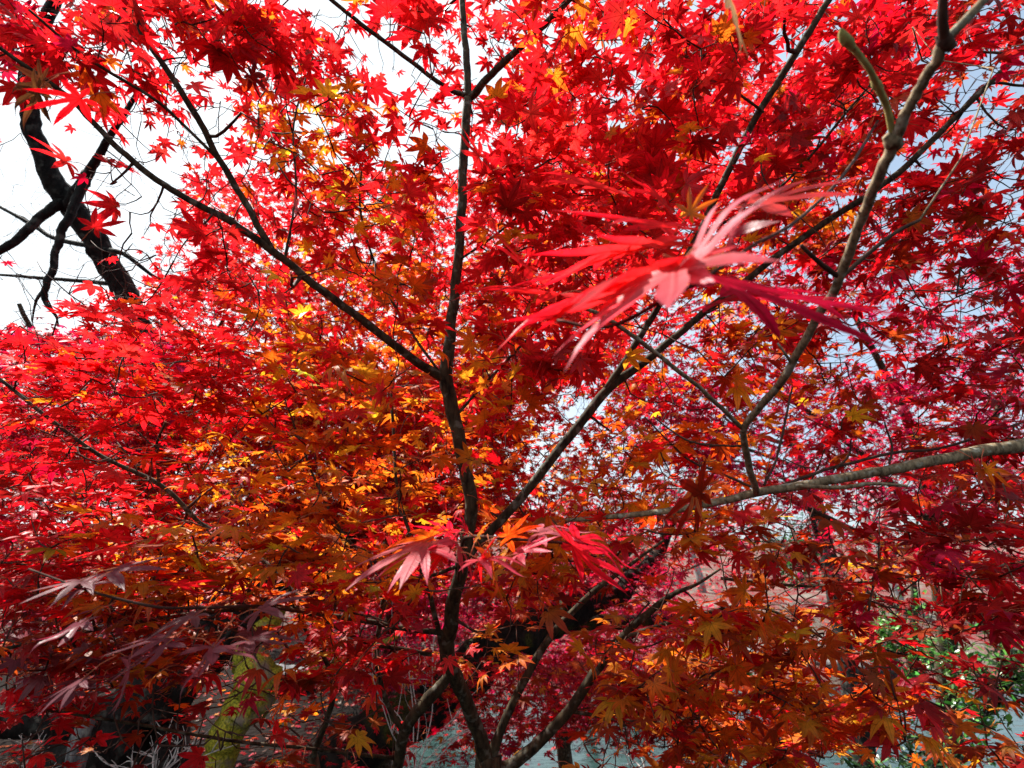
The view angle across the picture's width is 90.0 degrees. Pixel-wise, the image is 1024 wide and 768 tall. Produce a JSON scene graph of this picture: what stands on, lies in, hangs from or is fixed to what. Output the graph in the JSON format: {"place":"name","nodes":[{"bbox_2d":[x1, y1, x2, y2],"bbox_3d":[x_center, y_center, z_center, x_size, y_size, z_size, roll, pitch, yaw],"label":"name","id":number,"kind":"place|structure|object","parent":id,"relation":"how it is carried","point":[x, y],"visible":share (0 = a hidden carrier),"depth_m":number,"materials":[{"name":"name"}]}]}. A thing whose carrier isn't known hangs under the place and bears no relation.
{"place":"outdoors","nodes":[
{"label":"outdoors","id":0,"kind":"place"},
{"bbox_2d":[0,598,1021,767],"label":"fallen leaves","id":1,"kind":"object","parent":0,"point":[242,752],"visible":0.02,"depth_m":6.14,"materials":[{"name":"brown plant"}]},
{"bbox_2d":[0,527,1023,767],"bbox_3d":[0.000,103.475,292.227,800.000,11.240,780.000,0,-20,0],"label":"ground","id":2,"kind":"structure","parent":0,"point":[354,710],"depth_m":14.95,"materials":[{"name":"grey soil"}]},
{"bbox_2d":[2,730,61,767],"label":"bare shrub","id":3,"kind":"object","parent":2,"relation":"on","point":[27,748],"visible":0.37,"depth_m":1.89,"materials":[{"name":"grey plant"}]},
{"bbox_2d":[4,376,115,570],"bbox_3d":[-18.412,4.062,20.501,5.933,9.855,7.835,-7,-21,17],"label":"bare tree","id":4,"kind":"object","parent":2,"relation":"on","point":[55,478],"depth_m":19.96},
{"bbox_2d":[64,609,103,767],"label":"leaning tree","id":5,"kind":"object","parent":2,"relation":"on","point":[86,731],"visible":0.16,"depth_m":2.30,"materials":[{"name":"grey plant"}]},
{"bbox_2d":[0,0,195,767],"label":"old bent tree","id":6,"kind":"object","parent":2,"relation":"on","point":[64,195],"visible":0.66,"depth_m":3.95,"materials":[{"name":"black plant"}]},
{"bbox_2d":[73,719,236,767],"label":"bare shrub","id":7,"kind":"object","parent":2,"relation":"on","point":[154,761],"visible":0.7,"depth_m":2.32,"materials":[{"name":"plant"}]},
{"bbox_2d":[0,226,387,713],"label":"maple tree","id":8,"kind":"object","parent":2,"relation":"on","point":[166,347],"visible":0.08,"depth_m":3.48,"materials":[{"name":"red plant"}]},
{"bbox_2d":[0,404,401,767],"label":"leaning tree","id":9,"kind":"object","parent":2,"relation":"on","point":[118,756],"visible":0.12,"depth_m":2.61,"materials":[{"name":"black plant"}]},
{"bbox_2d":[54,497,455,628],"bbox_3d":[-6.025,4.280,10.956,9.952,4.045,4.187,0,-20,0],"label":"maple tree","id":10,"kind":"object","parent":2,"relation":"on","point":[381,542],"visible":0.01,"depth_m":10.43,"materials":[{"name":"red plant"}]},
{"bbox_2d":[277,664,316,690],"bbox_3d":[-3.176,4.185,7.186,0.900,0.478,1.360,13,-23,-31],"label":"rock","id":11,"kind":"object","parent":2,"relation":"on","point":[288,666],"visible":0.09,"depth_m":7.08,"materials":[{"name":"white stone"}]},
{"bbox_2d":[198,542,398,767],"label":"mossy tree","id":12,"kind":"object","parent":2,"relation":"on","point":[227,757],"visible":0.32,"depth_m":2.84,"materials":[{"name":"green plant"}]},
{"bbox_2d":[369,601,505,767],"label":"bare shrub","id":13,"kind":"object","parent":2,"relation":"on","point":[413,748],"visible":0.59,"depth_m":2.22,"materials":[{"name":"grey plant"}]},
{"bbox_2d":[424,474,494,631],"bbox_3d":[-2.128,7.091,18.531,4.426,8.299,5.428,0,-20,0],"label":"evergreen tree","id":14,"kind":"object","parent":2,"relation":"on","point":[448,585],"visible":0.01,"depth_m":18.11,"materials":[{"name":"green plant"}]},
{"bbox_2d":[128,50,856,767],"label":"maple tree","id":15,"kind":"object","parent":2,"relation":"on","point":[496,490],"visible":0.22,"depth_m":3.18,"materials":[{"name":"red plant"}]},
{"bbox_2d":[301,513,697,767],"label":"leaning tree","id":16,"kind":"object","parent":2,"relation":"on","point":[529,642],"visible":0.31,"depth_m":3.52,"materials":[{"name":"black plant"}]},
{"bbox_2d":[0,0,1023,767],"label":"forked maple","id":17,"kind":"object","parent":2,"relation":"on","point":[776,190],"visible":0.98,"depth_m":0.91,"materials":[{"name":"red plant"}]},
{"bbox_2d":[307,558,738,767],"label":"maple tree","id":18,"kind":"object","parent":2,"relation":"on","point":[564,753],"visible":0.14,"depth_m":4.30,"materials":[{"name":"red plant"}]},
{"bbox_2d":[288,650,868,767],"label":"maple tree","id":19,"kind":"object","parent":2,"relation":"on","point":[559,672],"visible":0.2,"depth_m":2.60,"materials":[{"name":"plant"}]},
{"bbox_2d":[420,493,753,655],"bbox_3d":[2.072,5.053,12.886,9.742,4.749,4.278,0,-20,0],"label":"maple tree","id":20,"kind":"object","parent":2,"relation":"on","point":[692,567],"visible":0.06,"depth_m":12.98,"materials":[{"name":"red plant"}]},
{"bbox_2d":[535,439,641,538],"bbox_3d":[3.454,6.785,28.559,5.089,8.918,8.860,14,-24,-35],"label":"bare tree","id":21,"kind":"object","parent":2,"relation":"on","point":[576,485],"visible":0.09,"depth_m":29.28,"materials":[{"name":"grey wood"}]},
{"bbox_2d":[599,478,679,578],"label":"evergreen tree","id":22,"kind":"object","parent":2,"relation":"on","point":[629,554],"visible":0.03,"depth_m":31.09,"materials":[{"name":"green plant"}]},
{"bbox_2d":[610,738,695,767],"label":"bare shrub","id":23,"kind":"object","parent":2,"relation":"on","point":[630,763],"visible":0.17,"depth_m":5.18,"materials":[{"name":"plant"}]},
{"bbox_2d":[610,428,766,592],"bbox_3d":[8.378,6.036,26.086,6.297,8.927,9.458,6,-21,-15],"label":"bare tree","id":24,"kind":"object","parent":2,"relation":"on","point":[698,575],"visible":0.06,"depth_m":24.25,"materials":[{"name":"grey wood"}]},
{"bbox_2d":[559,0,1023,672],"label":"grey stemmed maple","id":25,"kind":"object","parent":2,"relation":"on","point":[943,30],"visible":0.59,"depth_m":0.74,"materials":[{"name":"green plant"}]},
{"bbox_2d":[750,504,858,588],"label":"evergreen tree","id":26,"kind":"object","parent":2,"relation":"on","point":[788,563],"visible":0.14,"depth_m":28.13,"materials":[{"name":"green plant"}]},
{"bbox_2d":[597,247,1023,767],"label":"maple tree","id":27,"kind":"object","parent":2,"relation":"on","point":[904,413],"visible":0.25,"depth_m":3.81,"materials":[{"name":"red plant"}]},
{"bbox_2d":[746,391,946,615],"bbox_3d":[16.459,4.492,22.867,8.453,11.031,7.877,6,-21,-16],"label":"bare tree","id":28,"kind":"object","parent":2,"relation":"on","point":[896,592],"visible":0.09,"depth_m":22.75,"materials":[{"name":"grey wood"}]},
{"bbox_2d":[818,411,938,571],"bbox_3d":[25.807,7.330,33.363,10.444,10.560,7.518,16,-25,-38],"label":"bare tree","id":29,"kind":"object","parent":2,"relation":"on","point":[907,483],"visible":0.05,"depth_m":33.21,"materials":[{"name":"grey wood"}]},
{"bbox_2d":[762,493,1023,675],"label":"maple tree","id":30,"kind":"object","parent":2,"relation":"on","point":[913,606],"visible":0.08,"depth_m":14.94,"materials":[{"name":"red plant"}]},
{"bbox_2d":[839,719,966,767],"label":"evergreen bush","id":31,"kind":"object","parent":2,"relation":"on","point":[929,763],"visible":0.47,"depth_m":4.16,"materials":[{"name":"green plant"}]},
{"bbox_2d":[855,587,960,695],"bbox_3d":[4.851,3.222,6.474,1.017,1.238,1.338,12,-23,-30],"label":"evergreen bush","id":32,"kind":"object","parent":2,"relation":"on","point":[883,632],"visible":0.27,"depth_m":6.41,"materials":[{"name":"green plant"}]},
{"bbox_2d":[917,623,1023,766],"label":"evergreen bush","id":33,"kind":"object","parent":2,"relation":"on","point":[1017,679],"visible":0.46,"depth_m":4.47,"materials":[{"name":"green plant"}]},
{"bbox_2d":[0,0,1023,539],"label":"sky","id":34,"kind":"structure","parent":0,"point":[26,254],"materials":[{"name":"white"}]},
{"bbox_2d":[392,675,1023,767],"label":"water","id":35,"kind":"structure","parent":0,"point":[539,760],"depth_m":9.44,"materials":[{"name":"grey liquid"}]},
{"bbox_2d":[809,633,899,675],"bbox_3d":[10.880,8.630,16.382,3.175,1.289,2.492,18,-27,-41],"label":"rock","id":36,"kind":"object","parent":35,"relation":"on","point":[859,665],"visible":0.05,"depth_m":15.38,"materials":[{"name":"grey stone"}]},
{"bbox_2d":[718,413,910,767],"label":"dark tree","id":37,"kind":"object","parent":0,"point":[838,630],"visible":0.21,"depth_m":8.43,"materials":[{"name":"brown plant"}]}
]}

